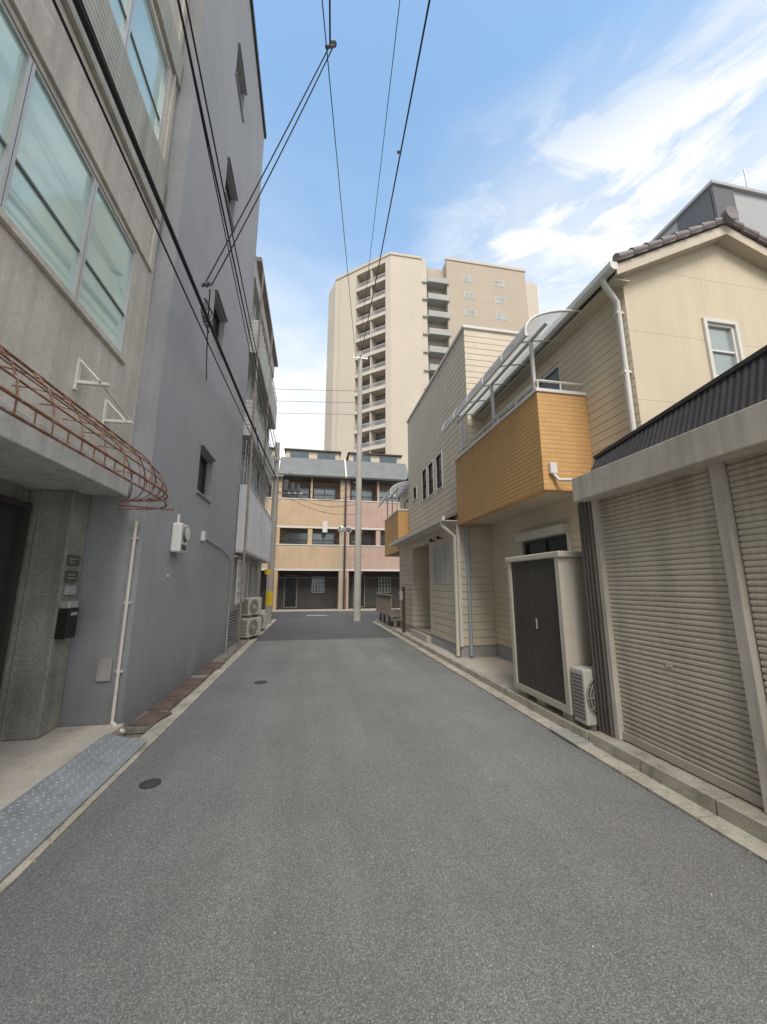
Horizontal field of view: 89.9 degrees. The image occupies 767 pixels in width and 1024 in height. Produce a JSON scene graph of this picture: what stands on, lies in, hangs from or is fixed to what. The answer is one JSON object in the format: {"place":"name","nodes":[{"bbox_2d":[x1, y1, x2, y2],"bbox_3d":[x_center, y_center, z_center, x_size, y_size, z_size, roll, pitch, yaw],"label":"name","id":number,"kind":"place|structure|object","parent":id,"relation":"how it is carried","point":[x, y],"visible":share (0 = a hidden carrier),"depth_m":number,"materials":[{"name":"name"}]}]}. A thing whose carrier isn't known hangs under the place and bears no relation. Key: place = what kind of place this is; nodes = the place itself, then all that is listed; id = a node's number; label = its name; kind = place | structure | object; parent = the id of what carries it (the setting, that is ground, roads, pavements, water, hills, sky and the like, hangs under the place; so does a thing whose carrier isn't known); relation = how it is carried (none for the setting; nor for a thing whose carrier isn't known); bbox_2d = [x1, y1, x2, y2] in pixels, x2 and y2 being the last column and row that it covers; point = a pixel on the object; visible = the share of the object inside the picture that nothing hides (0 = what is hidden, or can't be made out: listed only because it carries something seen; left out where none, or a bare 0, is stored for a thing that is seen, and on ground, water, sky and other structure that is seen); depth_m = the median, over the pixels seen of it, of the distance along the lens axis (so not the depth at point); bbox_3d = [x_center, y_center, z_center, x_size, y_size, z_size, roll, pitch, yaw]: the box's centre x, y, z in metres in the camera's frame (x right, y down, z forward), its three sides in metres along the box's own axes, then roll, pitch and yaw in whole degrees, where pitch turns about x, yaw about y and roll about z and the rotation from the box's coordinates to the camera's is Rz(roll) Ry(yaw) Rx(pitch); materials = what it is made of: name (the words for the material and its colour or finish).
{"place":"outdoors","nodes":[
{"label":"outdoors","id":0,"kind":"place"},
{"bbox_2d":[0,724,124,809],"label":"entrance pavement","id":1,"kind":"structure","parent":0,"point":[26,765],"depth_m":3.23,"materials":[{"name":"beige concrete"}]},
{"bbox_2d":[123,610,374,737],"bbox_3d":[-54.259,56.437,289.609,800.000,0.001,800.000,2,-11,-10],"label":"ground","id":2,"kind":"structure","parent":0,"point":[137,735],"depth_m":3.97,"materials":[{"name":"grey concrete"}]},
{"bbox_2d":[0,0,188,740],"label":"concrete building","id":3,"kind":"structure","parent":2,"relation":"on","point":[78,240],"depth_m":3.57,"materials":[{"name":"concrete"}]},
{"bbox_2d":[0,494,31,685],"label":"entrance door","id":4,"kind":"structure","parent":3,"relation":"in","point":[14,513],"depth_m":3.62,"materials":[{"name":"metal"}]},
{"bbox_2d":[0,0,32,204],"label":"window","id":5,"kind":"structure","parent":3,"relation":"in","point":[16,60],"depth_m":2.62,"materials":[{"name":"glass"}]},
{"bbox_2d":[0,58,95,297],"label":"window","id":6,"kind":"structure","parent":3,"relation":"in","point":[48,194],"depth_m":3.03,"materials":[{"name":"glass"}]},
{"bbox_2d":[76,179,135,353],"bbox_3d":[-2.794,-2.408,3.887,0.053,1.336,0.832,2,-11,-10],"label":"window","id":7,"kind":"structure","parent":3,"relation":"in","point":[106,276],"depth_m":3.88,"materials":[{"name":"glass"}]},
{"bbox_2d":[109,0,132,47],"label":"window","id":8,"kind":"structure","parent":3,"relation":"in","point":[122,9],"depth_m":4.02,"materials":[{"name":"glass"}]},
{"bbox_2d":[126,0,168,142],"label":"window","id":9,"kind":"structure","parent":3,"relation":"in","point":[144,49],"depth_m":4.63,"materials":[{"name":"glass"}]},
{"bbox_2d":[0,619,276,895],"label":"gutter","id":10,"kind":"object","parent":2,"relation":"on","point":[154,733],"visible":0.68,"depth_m":3.35,"materials":[{"name":"concrete"}]},
{"bbox_2d":[0,734,146,881],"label":"ramp plate","id":11,"kind":"object","parent":10,"relation":"on","point":[35,816],"visible":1,"depth_m":2.62,"materials":[{"name":"grey metal"}]},
{"bbox_2d":[128,710,171,726],"bbox_3d":[-2.612,2.303,4.284,0.262,0.026,0.460,-1,-11,4],"label":"drain cover","id":12,"kind":"object","parent":10,"relation":"on","point":[149,718],"visible":1,"depth_m":4.27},
{"bbox_2d":[147,697,183,710],"bbox_3d":[-2.722,2.407,4.827,0.243,0.023,0.558,2,-11,-10],"label":"drain cover","id":13,"kind":"object","parent":10,"relation":"on","point":[164,703],"visible":1,"depth_m":4.79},
{"bbox_2d":[165,686,196,696],"bbox_3d":[-2.820,2.512,5.380,0.255,0.023,0.544,2,-11,-10],"label":"drain cover","id":14,"kind":"object","parent":10,"relation":"on","point":[182,691],"visible":1,"depth_m":5.35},
{"bbox_2d":[180,678,206,685],"bbox_3d":[-2.914,2.610,5.899,0.260,0.023,0.487,2,-11,-10],"label":"drain cover","id":15,"kind":"object","parent":10,"relation":"on","point":[193,682],"visible":1,"depth_m":5.87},
{"bbox_2d":[195,668,216,674],"bbox_3d":[-3.059,2.749,6.629,0.244,0.023,0.488,2,-11,-10],"label":"drain cover","id":16,"kind":"object","parent":10,"relation":"on","point":[203,671],"visible":1,"depth_m":6.60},
{"bbox_2d":[203,662,224,667],"bbox_3d":[-3.140,2.846,7.144,0.273,0.023,0.531,2,-11,-10],"label":"drain cover","id":17,"kind":"object","parent":10,"relation":"on","point":[214,665],"visible":1,"depth_m":7.11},
{"bbox_2d":[28,0,266,733],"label":"grey rendered building","id":18,"kind":"structure","parent":2,"relation":"on","point":[154,592],"depth_m":5.59,"materials":[{"name":"paint"}]},
{"bbox_2d":[197,454,206,494],"bbox_3d":[-3.220,-0.651,6.661,0.050,0.720,0.800,2,-11,-10],"label":"window","id":19,"kind":"structure","parent":18,"relation":"in","point":[203,463],"depth_m":6.93,"materials":[{"name":"black glass"}]},
{"bbox_2d":[206,289,210,379],"bbox_3d":[-2.716,-2.677,5.947,0.016,0.734,1.343,5,-12,-23],"label":"overhead cable","id":20,"kind":"object","parent":18,"relation":"attached to","point":[207,333],"visible":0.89,"depth_m":5.73,"materials":[{"name":"rubber"}]},
{"bbox_2d":[212,306,219,337],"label":"window","id":21,"kind":"structure","parent":18,"relation":"in","point":[216,321],"depth_m":7.49,"materials":[{"name":"black glass"}]},
{"bbox_2d":[225,179,230,205],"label":"window","id":22,"kind":"structure","parent":18,"relation":"in","point":[226,185],"depth_m":8.02,"materials":[{"name":"black glass"}]},
{"bbox_2d":[124,624,266,733],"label":"kerb","id":23,"kind":"structure","parent":2,"relation":"on","point":[228,652],"depth_m":6.33,"materials":[{"name":"concrete"}]},
{"bbox_2d":[240,617,261,639],"bbox_3d":[-3.721,3.255,10.788,0.268,0.560,0.666,-3,-11,14],"label":"air conditioner unit","id":24,"kind":"object","parent":23,"relation":"on","point":[251,627],"visible":1,"depth_m":10.56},
{"bbox_2d":[241,597,261,617],"bbox_3d":[-3.750,2.714,10.937,0.268,0.540,0.626,-3,-11,14],"label":"air conditioner unit","id":25,"kind":"object","parent":24,"relation":"on","point":[251,606],"visible":0.98,"depth_m":10.73,"materials":[{"name":"white metal"}]},
{"bbox_2d":[251,613,266,630],"bbox_3d":[-4.068,3.565,12.423,0.268,0.560,0.666,-3,-11,14],"label":"air conditioner unit","id":26,"kind":"object","parent":23,"relation":"on","point":[263,620],"visible":0.27,"depth_m":12.55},
{"bbox_2d":[228,256,277,647],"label":"old apartment building","id":27,"kind":"structure","parent":2,"relation":"on","point":[253,538],"depth_m":11.36,"materials":[{"name":"concrete"}]},
{"bbox_2d":[233,561,237,596],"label":"window","id":28,"kind":"structure","parent":27,"relation":"in","point":[236,563],"depth_m":10.16,"materials":[{"name":"glass"}]},
{"bbox_2d":[240,448,248,484],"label":"window","id":29,"kind":"structure","parent":27,"relation":"in","point":[243,475],"depth_m":10.89,"materials":[{"name":"glass"}]},
{"bbox_2d":[244,565,249,594],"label":"window","id":30,"kind":"structure","parent":27,"relation":"in","point":[245,589],"depth_m":11.94,"materials":[{"name":"glass"}]},
{"bbox_2d":[246,366,254,400],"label":"window","id":31,"kind":"structure","parent":27,"relation":"in","point":[250,383],"depth_m":11.33,"materials":[{"name":"glass"}]},
{"bbox_2d":[251,567,256,593],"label":"window","id":32,"kind":"structure","parent":27,"relation":"in","point":[254,568],"depth_m":13.48,"materials":[{"name":"glass"}]},
{"bbox_2d":[252,470,257,493],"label":"window","id":33,"kind":"structure","parent":27,"relation":"in","point":[255,488],"depth_m":12.95,"materials":[{"name":"glass"}]},
{"bbox_2d":[252,293,258,319],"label":"window","id":34,"kind":"structure","parent":27,"relation":"in","point":[255,316],"depth_m":11.76,"materials":[{"name":"glass"}]},
{"bbox_2d":[256,395,261,424],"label":"window","id":35,"kind":"structure","parent":27,"relation":"in","point":[258,403],"depth_m":13.45,"materials":[{"name":"glass"}]},
{"bbox_2d":[260,447,279,609],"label":"row house","id":36,"kind":"structure","parent":2,"relation":"on","point":[263,583],"depth_m":23.67,"materials":[{"name":"paint"}]},
{"bbox_2d":[265,442,302,623],"bbox_3d":[-4.068,0.722,15.626,1.400,7.400,0.334,2,-11,-10],"label":"utility pole","id":37,"kind":"object","parent":2,"relation":"on","point":[269,594],"visible":0.87,"depth_m":15.58,"materials":[{"name":"concrete"}]},
{"bbox_2d":[52,0,274,480],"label":"overhead cable","id":38,"kind":"object","parent":37,"relation":"attached to","point":[92,87],"visible":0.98,"depth_m":2.99,"materials":[{"name":"rubber"}]},
{"bbox_2d":[72,0,275,477],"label":"overhead cable","id":39,"kind":"object","parent":37,"relation":"attached to","point":[79,8],"visible":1,"depth_m":3.12,"materials":[{"name":"rubber"}]},
{"bbox_2d":[80,0,275,474],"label":"overhead cable","id":40,"kind":"object","parent":37,"relation":"attached to","point":[133,131],"visible":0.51,"depth_m":2.59,"materials":[{"name":"rubber"}]},
{"bbox_2d":[177,0,276,456],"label":"overhead cable","id":41,"kind":"object","parent":37,"relation":"attached to","point":[190,59],"visible":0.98,"depth_m":4.91,"materials":[{"name":"rubber"}]},
{"bbox_2d":[184,36,273,455],"bbox_3d":[-2.738,-4.213,7.426,0.016,0.870,17.805,2,-11,-11],"label":"overhead cable","id":42,"kind":"object","parent":37,"relation":"attached to","point":[225,236],"visible":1,"depth_m":5.75,"materials":[{"name":"rubber"}]},
{"bbox_2d":[185,0,279,457],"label":"overhead cable","id":43,"kind":"object","parent":37,"relation":"attached to","point":[188,13],"visible":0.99,"depth_m":4.95,"materials":[{"name":"rubber"}]},
{"bbox_2d":[272,448,345,609],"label":"row house","id":44,"kind":"structure","parent":2,"relation":"on","point":[307,564],"depth_m":24.10,"materials":[{"name":"concrete"}]},
{"bbox_2d":[283,575,297,607],"bbox_3d":[-5.783,4.940,23.922,0.800,2.000,0.043,2,-11,-10],"label":"door","id":45,"kind":"structure","parent":44,"relation":"in","point":[293,587],"depth_m":23.91,"materials":[{"name":"black metal"}]},
{"bbox_2d":[284,529,307,543],"bbox_3d":[-5.653,2.086,24.704,1.500,1.900,0.043,2,-11,-10],"label":"window","id":46,"kind":"structure","parent":44,"relation":"in","point":[288,534],"depth_m":24.80,"materials":[{"name":"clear glass"}]},
{"bbox_2d":[286,484,309,498],"bbox_3d":[-5.653,-0.788,25.249,1.500,2.050,0.043,2,-11,-10],"label":"window","id":47,"kind":"structure","parent":44,"relation":"in","point":[306,487],"depth_m":25.40,"materials":[{"name":"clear glass"}]},
{"bbox_2d":[312,578,324,592],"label":"window","id":48,"kind":"structure","parent":44,"relation":"in","point":[315,581],"depth_m":24.29,"materials":[{"name":"glass"}]},
{"bbox_2d":[312,530,334,544],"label":"window","id":49,"kind":"structure","parent":44,"relation":"in","point":[316,534],"depth_m":25.11,"materials":[{"name":"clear glass"}]},
{"bbox_2d":[313,486,335,499],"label":"window","id":50,"kind":"structure","parent":44,"relation":"in","point":[328,490],"depth_m":25.67,"materials":[{"name":"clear glass"}]},
{"bbox_2d":[322,521,327,531],"bbox_3d":[-3.644,0.922,23.933,0.300,0.700,0.050,2,-11,-10],"label":"wall sign","id":51,"kind":"object","parent":44,"relation":"attached to","point":[325,524],"visible":1,"depth_m":23.92,"materials":[{"name":"white plastic"}]},
{"bbox_2d":[343,452,407,609],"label":"row house","id":52,"kind":"structure","parent":2,"relation":"on","point":[383,474],"depth_m":24.85,"materials":[{"name":"brick"}]},
{"bbox_2d":[352,575,364,606],"bbox_3d":[-1.595,5.084,24.678,0.800,2.000,0.043,2,-11,-10],"label":"door","id":53,"kind":"structure","parent":52,"relation":"in","point":[362,579],"depth_m":24.70,"materials":[{"name":"black metal"}]},
{"bbox_2d":[350,531,372,544],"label":"window","id":54,"kind":"structure","parent":52,"relation":"in","point":[365,536],"depth_m":25.59,"materials":[{"name":"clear glass"}]},
{"bbox_2d":[351,487,372,500],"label":"window","id":55,"kind":"structure","parent":52,"relation":"in","point":[368,492],"depth_m":26.14,"materials":[{"name":"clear glass"}]},
{"bbox_2d":[380,532,384,545],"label":"window","id":56,"kind":"structure","parent":52,"relation":"in","point":[382,534],"depth_m":25.82,"materials":[{"name":"grey glass"}]},
{"bbox_2d":[379,578,390,592],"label":"window","id":57,"kind":"structure","parent":52,"relation":"in","point":[380,579],"depth_m":25.04,"materials":[{"name":"glass"}]},
{"bbox_2d":[379,488,398,501],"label":"window","id":58,"kind":"structure","parent":52,"relation":"in","point":[382,492],"depth_m":26.41,"materials":[{"name":"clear glass"}]},
{"bbox_2d":[378,478,408,556],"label":"cream balcony house","id":59,"kind":"structure","parent":2,"relation":"on","point":[396,524],"depth_m":14.56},
{"bbox_2d":[404,497,408,508],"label":"window","id":60,"kind":"structure","parent":59,"relation":"in","point":[406,503],"depth_m":15.58,"materials":[{"name":"white glass"}]},
{"bbox_2d":[389,324,519,657],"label":"beige siding house","id":61,"kind":"structure","parent":2,"relation":"on","point":[446,570],"depth_m":9.20,"materials":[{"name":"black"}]},
{"bbox_2d":[422,469,426,499],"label":"window","id":62,"kind":"structure","parent":61,"relation":"in","point":[424,472],"depth_m":11.88,"materials":[{"name":"black glass"}]},
{"bbox_2d":[428,463,432,494],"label":"window","id":63,"kind":"structure","parent":61,"relation":"in","point":[430,466],"depth_m":11.23,"materials":[{"name":"black glass"}]},
{"bbox_2d":[434,546,441,582],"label":"window","id":64,"kind":"structure","parent":61,"relation":"in","point":[439,551],"depth_m":9.19,"materials":[{"name":"grey glass"}]},
{"bbox_2d":[436,453,441,488],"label":"window","id":65,"kind":"structure","parent":61,"relation":"in","point":[438,460],"depth_m":10.51,"materials":[{"name":"black glass"}]},
{"bbox_2d":[443,543,451,582],"bbox_3d":[1.438,1.140,8.565,0.050,0.850,0.550,2,-11,-10],"label":"window","id":66,"kind":"structure","parent":61,"relation":"in","point":[447,553],"depth_m":8.56,"materials":[{"name":"grey glass"}]},
{"bbox_2d":[376,619,592,740],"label":"kerb","id":67,"kind":"structure","parent":2,"relation":"on","point":[558,719],"depth_m":5.16,"materials":[{"name":"concrete"}]},
{"bbox_2d":[372,621,766,863],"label":"gutter","id":68,"kind":"object","parent":2,"relation":"on","point":[742,839],"visible":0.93,"depth_m":2.94,"materials":[{"name":"concrete"}]},
{"bbox_2d":[550,728,593,745],"bbox_3d":[1.860,2.223,3.808,0.182,0.011,0.420,2,-11,-10],"label":"drain grate","id":69,"kind":"object","parent":68,"relation":"on","point":[576,738],"visible":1,"depth_m":3.79,"materials":[{"name":"metal"}]},
{"bbox_2d":[442,206,766,661],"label":"cream gable house","id":70,"kind":"structure","parent":2,"relation":"on","point":[623,344],"depth_m":5.18,"materials":[{"name":"beige paint"}]},
{"bbox_2d":[500,363,560,418],"bbox_3d":[2.616,-1.225,6.828,0.050,1.950,2.000,2,-11,-10],"label":"window","id":71,"kind":"structure","parent":70,"relation":"in","point":[554,374],"depth_m":6.35,"materials":[{"name":"white glass"}]},
{"bbox_2d":[524,534,567,554],"bbox_3d":[2.657,1.362,6.112,0.050,1.900,1.250,2,-11,-10],"label":"window","id":72,"kind":"structure","parent":70,"relation":"in","point":[555,543],"depth_m":6.24,"materials":[{"name":"black glass"}]},
{"bbox_2d":[708,323,739,375],"bbox_3d":[4.344,-2.053,4.933,0.440,0.770,0.050,2,-11,-10],"label":"window","id":73,"kind":"structure","parent":70,"relation":"in","point":[722,337],"depth_m":4.96,"materials":[{"name":"white glass"}]},
{"bbox_2d":[572,345,766,813],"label":"shutter garage","id":74,"kind":"structure","parent":2,"relation":"on","point":[672,508],"depth_m":2.94,"materials":[{"name":"white metal"}]},
{"bbox_2d":[589,731,766,842],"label":"garage kerb","id":75,"kind":"structure","parent":2,"relation":"on","point":[741,813],"depth_m":2.74,"materials":[{"name":"concrete"}]},
{"bbox_2d":[650,169,766,241],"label":"modern grey building","id":76,"kind":"structure","parent":2,"relation":"on","point":[711,199],"depth_m":23.12,"materials":[{"name":"metal"}]},
{"bbox_2d":[256,610,399,640],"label":"side road","id":77,"kind":"structure","parent":0,"point":[297,625],"depth_m":14.06,"materials":[{"name":"grey asphalt"}]},
{"bbox_2d":[338,526,351,611],"bbox_3d":[-2.270,3.241,22.261,0.851,4.922,0.249,2,-11,-10],"label":"traffic mirror","id":78,"kind":"object","parent":77,"relation":"on","point":[342,529],"visible":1,"depth_m":22.53,"materials":[{"name":"metal"}]},
{"bbox_2d":[352,351,367,620],"bbox_3d":[-1.121,-1.574,17.474,0.700,12.600,0.320,2,-11,-10],"label":"utility pole","id":79,"kind":"object","parent":77,"relation":"on","point":[357,576],"visible":0.97,"depth_m":17.16,"materials":[{"name":"concrete"}]},
{"bbox_2d":[322,0,356,366],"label":"overhead cable","id":80,"kind":"object","parent":79,"relation":"attached to","point":[335,146],"visible":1,"depth_m":6.13,"materials":[{"name":"rubber"}]},
{"bbox_2d":[358,0,399,354],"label":"overhead cable","id":81,"kind":"object","parent":79,"relation":"attached to","point":[382,147],"visible":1,"depth_m":7.94,"materials":[{"name":"rubber"}]},
{"bbox_2d":[358,0,430,366],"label":"overhead cable","id":82,"kind":"object","parent":79,"relation":"attached to","point":[427,11],"visible":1,"depth_m":6.83,"materials":[{"name":"rubber"}]},
{"bbox_2d":[261,608,399,611],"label":"forecourt pavement","id":83,"kind":"structure","parent":0,"point":[286,610],"depth_m":22.80,"materials":[{"name":"concrete"}]},
{"bbox_2d":[325,40,336,48],"bbox_3d":[-0.702,-6.160,5.078,0.160,0.151,0.098,-3,-11,14],"label":"cable clamp","id":84,"kind":"object","parent":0,"point":[333,44],"visible":0.94,"depth_m":5.05,"materials":[{"name":"grey metal"}]},
{"bbox_2d":[205,47,328,281],"bbox_3d":[-1.582,-4.674,5.195,1.938,2.889,0.018,-5,-12,24],"label":"overhead cable","id":85,"kind":"object","parent":84,"relation":"attached to","point":[268,164],"visible":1,"depth_m":5.18,"materials":[{"name":"rubber"}]},
{"bbox_2d":[329,0,330,43],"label":"overhead cable","id":86,"kind":"object","parent":85,"relation":"attached to","point":[329,21],"visible":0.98,"depth_m":4.93,"materials":[{"name":"rubber"}]},
{"bbox_2d":[211,48,332,284],"bbox_3d":[-1.532,-4.678,5.231,1.959,2.909,0.018,-5,-12,25],"label":"overhead cable","id":87,"kind":"object","parent":84,"relation":"attached to","point":[273,166],"visible":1,"depth_m":5.20,"materials":[{"name":"rubber"}]},
{"bbox_2d":[0,638,766,1023],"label":"road","id":88,"kind":"structure","parent":0,"point":[284,804],"depth_m":1.98,"materials":[{"name":"grey asphalt"}]},
{"bbox_2d":[139,778,161,788],"bbox_3d":[-1.788,2.085,2.944,0.150,0.019,0.150,2,-11,-10],"label":"manhole cover","id":89,"kind":"object","parent":88,"relation":"on","point":[150,783],"visible":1,"depth_m":2.93,"materials":[{"name":"metal"}]},
{"bbox_2d":[376,593,400,627],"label":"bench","id":90,"kind":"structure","parent":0,"point":[384,604],"depth_m":13.81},
{"bbox_2d":[324,252,538,469],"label":"apartment tower","id":91,"kind":"structure","parent":0,"point":[421,314],"depth_m":71.16,"materials":[{"name":"beige tile"}]},
{"bbox_2d":[378,437,385,445],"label":"window","id":92,"kind":"structure","parent":91,"relation":"in","point":[381,441],"depth_m":67.53,"materials":[{"name":"glass"}]},
{"bbox_2d":[463,275,473,282],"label":"window","id":93,"kind":"structure","parent":91,"relation":"in","point":[465,278],"depth_m":73.20,"materials":[{"name":"white glass"}]},
{"bbox_2d":[464,292,474,298],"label":"window","id":94,"kind":"structure","parent":91,"relation":"in","point":[468,295],"depth_m":72.52,"materials":[{"name":"white glass"}]},
{"bbox_2d":[465,309,475,315],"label":"window","id":95,"kind":"structure","parent":91,"relation":"in","point":[469,312],"depth_m":71.87,"materials":[{"name":"white glass"}]},
{"bbox_2d":[494,280,503,286],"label":"window","id":96,"kind":"structure","parent":91,"relation":"in","point":[496,283],"depth_m":74.30,"materials":[{"name":"white glass"}]},
{"bbox_2d":[495,296,505,303],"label":"window","id":97,"kind":"structure","parent":91,"relation":"in","point":[497,299],"depth_m":73.65,"materials":[{"name":"white glass"}]},
{"bbox_2d":[496,313,506,319],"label":"window","id":98,"kind":"structure","parent":91,"relation":"in","point":[499,316],"depth_m":72.97,"materials":[{"name":"white glass"}]},
{"bbox_2d":[382,619,614,734],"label":"pavement","id":99,"kind":"structure","parent":0,"point":[499,669],"depth_m":6.85,"materials":[{"name":"grey concrete"}]},
{"bbox_2d":[399,586,405,632],"bbox_3d":[0.575,2.963,11.706,0.170,1.364,0.140,2,-11,-10],"label":"gate post","id":100,"kind":"object","parent":99,"relation":"on","point":[402,595],"visible":0.94,"depth_m":11.68,"materials":[{"name":"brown wood"}]},
{"bbox_2d":[571,665,612,731],"bbox_3d":[2.265,1.887,3.917,0.606,0.580,0.218,2,-11,-10],"label":"air conditioner unit","id":101,"kind":"object","parent":99,"relation":"on","point":[584,699],"visible":0.28,"depth_m":3.82,"materials":[{"name":"white metal"}]},
{"bbox_2d":[253,0,766,456],"label":"sky","id":102,"kind":"structure","parent":0,"point":[551,140],"materials":[{"name":"blue"}]},
{"bbox_2d":[505,551,592,722],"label":"storage shed","id":103,"kind":"structure","parent":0,"point":[551,643],"depth_m":4.40,"materials":[{"name":"beige metal"}]},
{"bbox_2d":[511,561,539,691],"bbox_3d":[1.811,1.417,4.914,0.028,1.535,0.490,2,-11,-10],"label":"door","id":104,"kind":"structure","parent":103,"relation":"in","point":[523,597],"depth_m":4.88,"materials":[{"name":"brown metal"}]},
{"bbox_2d":[531,559,565,703],"bbox_3d":[1.893,1.326,4.431,0.044,1.535,0.495,2,-11,-10],"label":"door","id":105,"kind":"structure","parent":103,"relation":"in","point":[551,677],"depth_m":4.42,"materials":[{"name":"metal"}]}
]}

